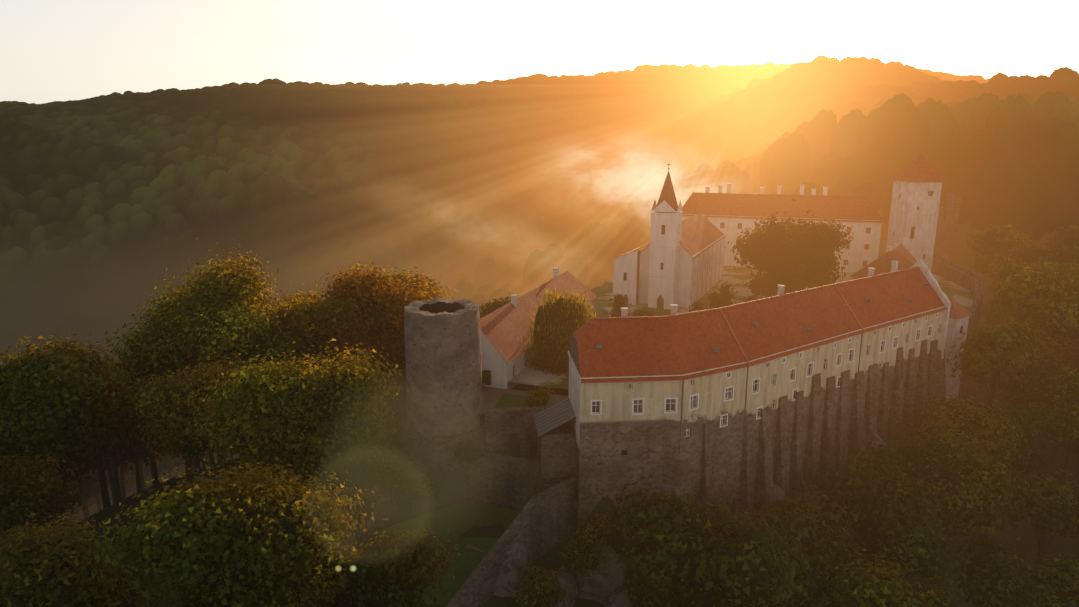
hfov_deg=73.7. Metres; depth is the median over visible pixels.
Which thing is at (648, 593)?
tree
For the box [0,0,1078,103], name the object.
sky
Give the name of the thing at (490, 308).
tree
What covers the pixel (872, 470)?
tree
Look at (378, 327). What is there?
tree
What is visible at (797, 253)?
tree
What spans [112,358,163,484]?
tree
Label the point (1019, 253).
tree
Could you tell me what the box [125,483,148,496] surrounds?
tree
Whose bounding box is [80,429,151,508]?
tree
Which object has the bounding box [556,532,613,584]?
tree
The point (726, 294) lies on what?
tree
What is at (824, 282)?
bush
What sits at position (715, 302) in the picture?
bush
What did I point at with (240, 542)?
tree
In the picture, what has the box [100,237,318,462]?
tree
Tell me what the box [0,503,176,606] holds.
tree
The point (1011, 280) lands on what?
tree
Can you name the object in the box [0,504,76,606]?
tree
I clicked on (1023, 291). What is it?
tree
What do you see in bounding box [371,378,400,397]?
tree
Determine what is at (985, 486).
tree
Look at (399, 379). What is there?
tree
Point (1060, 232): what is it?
tree
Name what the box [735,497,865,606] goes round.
tree
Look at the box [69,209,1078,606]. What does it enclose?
ground
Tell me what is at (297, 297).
tree
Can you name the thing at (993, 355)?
tree
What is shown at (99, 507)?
tree
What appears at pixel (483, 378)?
tree
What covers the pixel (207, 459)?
tree
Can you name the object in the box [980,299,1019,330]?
tree
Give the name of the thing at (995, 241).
tree
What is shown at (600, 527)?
tree
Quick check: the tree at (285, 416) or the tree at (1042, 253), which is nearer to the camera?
the tree at (285, 416)
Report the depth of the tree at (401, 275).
127.71 m
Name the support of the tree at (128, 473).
on the ground at (1023, 545)
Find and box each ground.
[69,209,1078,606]
[509,266,972,388]
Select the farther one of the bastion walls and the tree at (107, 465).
the tree at (107, 465)
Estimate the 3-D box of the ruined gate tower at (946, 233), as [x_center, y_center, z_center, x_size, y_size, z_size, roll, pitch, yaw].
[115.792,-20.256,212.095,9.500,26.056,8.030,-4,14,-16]
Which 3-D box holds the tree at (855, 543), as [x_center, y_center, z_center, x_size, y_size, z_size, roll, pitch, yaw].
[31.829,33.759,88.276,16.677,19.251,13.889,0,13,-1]
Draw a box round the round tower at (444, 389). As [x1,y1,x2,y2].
[404,298,482,435]
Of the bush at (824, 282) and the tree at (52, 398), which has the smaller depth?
the tree at (52, 398)
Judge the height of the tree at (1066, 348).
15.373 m
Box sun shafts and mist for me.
[156,65,783,302]
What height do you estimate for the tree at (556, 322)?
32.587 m
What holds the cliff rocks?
on the ground at (1023, 545)
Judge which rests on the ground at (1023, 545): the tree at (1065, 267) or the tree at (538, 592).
the tree at (1065, 267)
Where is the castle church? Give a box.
[612,164,725,309]
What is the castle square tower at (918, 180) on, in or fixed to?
on the courtyard ground at (736, 277)
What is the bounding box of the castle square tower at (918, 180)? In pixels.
[886,152,945,270]
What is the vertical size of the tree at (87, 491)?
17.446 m
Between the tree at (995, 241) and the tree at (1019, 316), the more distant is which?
the tree at (995, 241)
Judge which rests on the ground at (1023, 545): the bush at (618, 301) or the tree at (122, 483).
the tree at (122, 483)
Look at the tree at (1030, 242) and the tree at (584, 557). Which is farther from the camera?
the tree at (1030, 242)
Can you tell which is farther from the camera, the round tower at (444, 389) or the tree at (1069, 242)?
the tree at (1069, 242)
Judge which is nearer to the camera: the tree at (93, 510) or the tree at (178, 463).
the tree at (178, 463)
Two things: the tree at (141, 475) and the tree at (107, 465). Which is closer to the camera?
the tree at (107, 465)
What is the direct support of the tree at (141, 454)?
on the ground at (1023, 545)
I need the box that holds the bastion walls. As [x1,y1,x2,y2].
[302,386,576,606]
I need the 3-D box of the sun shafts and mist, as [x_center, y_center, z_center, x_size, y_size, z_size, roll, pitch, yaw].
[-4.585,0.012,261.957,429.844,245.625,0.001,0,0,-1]
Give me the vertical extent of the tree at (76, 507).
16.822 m
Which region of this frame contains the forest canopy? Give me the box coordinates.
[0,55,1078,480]
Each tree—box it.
[0,332,154,534]
[0,441,89,536]
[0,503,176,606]
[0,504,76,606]
[49,449,104,486]
[52,497,89,520]
[64,465,106,525]
[67,506,91,525]
[72,469,106,517]
[73,446,374,606]
[73,467,126,515]
[75,492,112,518]
[78,497,112,517]
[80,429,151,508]
[87,446,157,499]
[88,452,127,503]
[93,470,143,502]
[96,460,127,511]
[99,348,260,485]
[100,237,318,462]
[108,439,160,492]
[108,461,148,490]
[109,433,153,502]
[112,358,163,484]
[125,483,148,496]
[131,445,169,489]
[143,457,166,488]
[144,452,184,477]
[147,474,158,486]
[159,464,184,482]
[167,449,215,469]
[177,338,406,492]
[185,453,190,472]
[201,451,206,466]
[205,451,230,463]
[209,447,214,464]
[261,286,335,376]
[264,283,366,375]
[293,518,474,606]
[309,258,455,437]
[323,351,370,384]
[332,484,385,521]
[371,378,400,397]
[380,262,454,399]
[383,368,403,389]
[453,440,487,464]
[479,296,510,318]
[482,371,491,382]
[503,563,571,606]
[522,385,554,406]
[523,286,595,376]
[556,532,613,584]
[572,509,619,551]
[601,469,733,606]
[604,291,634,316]
[611,515,650,553]
[622,565,690,606]
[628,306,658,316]
[664,491,809,606]
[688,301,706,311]
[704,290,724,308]
[716,281,741,306]
[724,199,853,286]
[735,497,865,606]
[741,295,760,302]
[742,272,772,297]
[745,551,807,606]
[752,499,869,606]
[756,493,873,606]
[757,276,804,298]
[761,487,869,601]
[794,468,930,561]
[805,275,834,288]
[810,547,949,606]
[812,447,947,521]
[837,436,969,519]
[848,491,980,595]
[895,391,1028,474]
[897,423,986,481]
[907,421,1037,584]
[944,430,1011,468]
[947,317,1049,411]
[949,531,1048,606]
[958,392,1034,445]
[966,219,1029,303]
[976,390,1070,524]
[979,253,1044,298]
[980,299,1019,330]
[988,265,1071,296]
[988,266,1078,316]
[995,470,1078,572]
[996,338,1078,409]
[998,309,1049,330]
[1000,313,1078,368]
[1003,243,1061,265]
[1005,245,1075,268]
[1006,230,1040,248]
[1009,550,1078,606]
[1011,259,1078,291]
[1021,291,1078,367]
[1022,364,1078,483]
[1031,392,1078,499]
[1041,225,1078,266]
[1051,226,1070,262]
[1051,261,1078,273]
[1064,271,1078,297]
[1066,479,1078,516]
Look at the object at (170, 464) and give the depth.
172.97 m
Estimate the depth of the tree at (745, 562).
70.69 m
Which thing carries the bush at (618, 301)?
on the courtyard ground at (736, 277)
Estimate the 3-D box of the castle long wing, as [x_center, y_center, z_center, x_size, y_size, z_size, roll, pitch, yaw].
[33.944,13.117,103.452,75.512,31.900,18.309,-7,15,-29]
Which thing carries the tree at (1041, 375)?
on the ground at (1023, 545)
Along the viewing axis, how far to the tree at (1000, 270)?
158.33 m
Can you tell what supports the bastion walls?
on the ground at (1023, 545)
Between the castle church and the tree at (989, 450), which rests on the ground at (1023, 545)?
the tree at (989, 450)
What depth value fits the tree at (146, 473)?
183.86 m
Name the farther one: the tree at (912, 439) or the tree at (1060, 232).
the tree at (1060, 232)
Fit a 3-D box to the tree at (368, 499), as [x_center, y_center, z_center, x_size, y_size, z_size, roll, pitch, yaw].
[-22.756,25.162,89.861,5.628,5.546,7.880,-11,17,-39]
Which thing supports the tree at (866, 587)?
on the ground at (1023, 545)
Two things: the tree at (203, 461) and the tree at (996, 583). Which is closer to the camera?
the tree at (996, 583)
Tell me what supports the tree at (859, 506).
on the ground at (1023, 545)
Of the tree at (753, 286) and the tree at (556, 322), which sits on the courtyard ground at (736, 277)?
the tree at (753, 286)
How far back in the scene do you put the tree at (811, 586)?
79.74 m
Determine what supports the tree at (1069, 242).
on the ground at (1023, 545)
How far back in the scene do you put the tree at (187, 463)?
130.52 m
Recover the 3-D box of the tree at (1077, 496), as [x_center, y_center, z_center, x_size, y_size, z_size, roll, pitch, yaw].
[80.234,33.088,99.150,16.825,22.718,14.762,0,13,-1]
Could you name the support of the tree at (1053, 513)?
on the ground at (1023, 545)
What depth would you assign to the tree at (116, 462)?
119.23 m
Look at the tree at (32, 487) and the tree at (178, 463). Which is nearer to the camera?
the tree at (32, 487)
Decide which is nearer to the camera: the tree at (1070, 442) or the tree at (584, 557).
the tree at (584, 557)
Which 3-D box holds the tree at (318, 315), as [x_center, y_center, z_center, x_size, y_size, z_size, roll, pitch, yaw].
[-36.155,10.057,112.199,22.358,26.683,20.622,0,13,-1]
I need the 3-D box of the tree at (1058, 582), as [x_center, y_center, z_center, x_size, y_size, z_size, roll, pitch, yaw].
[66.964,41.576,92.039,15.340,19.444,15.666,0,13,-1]
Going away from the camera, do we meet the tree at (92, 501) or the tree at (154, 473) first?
the tree at (154, 473)
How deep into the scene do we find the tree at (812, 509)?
86.96 m
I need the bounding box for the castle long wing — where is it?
[534,260,950,536]
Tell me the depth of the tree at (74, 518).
171.76 m
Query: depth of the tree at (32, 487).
76.28 m
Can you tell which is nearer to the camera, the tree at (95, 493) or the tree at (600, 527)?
the tree at (600, 527)
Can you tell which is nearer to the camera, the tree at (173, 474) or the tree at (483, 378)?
the tree at (483, 378)
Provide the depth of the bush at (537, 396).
98.08 m
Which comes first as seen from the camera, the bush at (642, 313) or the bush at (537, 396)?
the bush at (537, 396)
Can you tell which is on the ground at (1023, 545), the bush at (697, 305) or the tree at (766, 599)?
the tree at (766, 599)
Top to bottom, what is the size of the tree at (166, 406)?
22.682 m
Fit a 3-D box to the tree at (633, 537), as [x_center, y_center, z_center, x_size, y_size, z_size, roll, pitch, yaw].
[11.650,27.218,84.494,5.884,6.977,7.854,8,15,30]
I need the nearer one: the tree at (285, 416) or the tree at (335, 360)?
the tree at (285, 416)
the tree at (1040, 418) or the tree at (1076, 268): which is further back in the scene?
the tree at (1076, 268)
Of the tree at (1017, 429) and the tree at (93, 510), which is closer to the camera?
the tree at (1017, 429)
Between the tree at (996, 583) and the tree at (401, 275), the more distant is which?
the tree at (401, 275)
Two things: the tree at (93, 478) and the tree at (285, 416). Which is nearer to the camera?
the tree at (285, 416)
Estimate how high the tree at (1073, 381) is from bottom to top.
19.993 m
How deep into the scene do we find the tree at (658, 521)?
72.62 m
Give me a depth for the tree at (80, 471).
107.82 m
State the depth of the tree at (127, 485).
169.58 m
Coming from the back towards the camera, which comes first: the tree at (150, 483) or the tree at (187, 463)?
the tree at (150, 483)
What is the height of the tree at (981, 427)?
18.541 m
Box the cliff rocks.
[317,430,909,606]
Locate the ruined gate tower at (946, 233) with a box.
[933,193,960,261]
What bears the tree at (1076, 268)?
on the ground at (1023, 545)
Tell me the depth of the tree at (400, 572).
62.37 m
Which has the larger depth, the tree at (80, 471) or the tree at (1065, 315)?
the tree at (1065, 315)
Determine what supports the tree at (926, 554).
on the ground at (1023, 545)
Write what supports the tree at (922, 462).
on the ground at (1023, 545)
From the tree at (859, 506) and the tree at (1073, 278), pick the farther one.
the tree at (1073, 278)
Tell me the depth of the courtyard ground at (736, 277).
160.43 m
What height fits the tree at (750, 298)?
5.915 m
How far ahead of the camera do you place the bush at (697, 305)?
138.04 m
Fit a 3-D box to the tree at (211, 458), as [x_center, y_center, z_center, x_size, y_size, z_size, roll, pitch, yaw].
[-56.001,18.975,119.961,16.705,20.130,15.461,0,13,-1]
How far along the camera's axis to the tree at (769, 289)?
147.60 m
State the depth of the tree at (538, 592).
75.76 m
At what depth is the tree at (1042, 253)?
163.76 m
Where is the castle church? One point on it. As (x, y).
(677, 260)

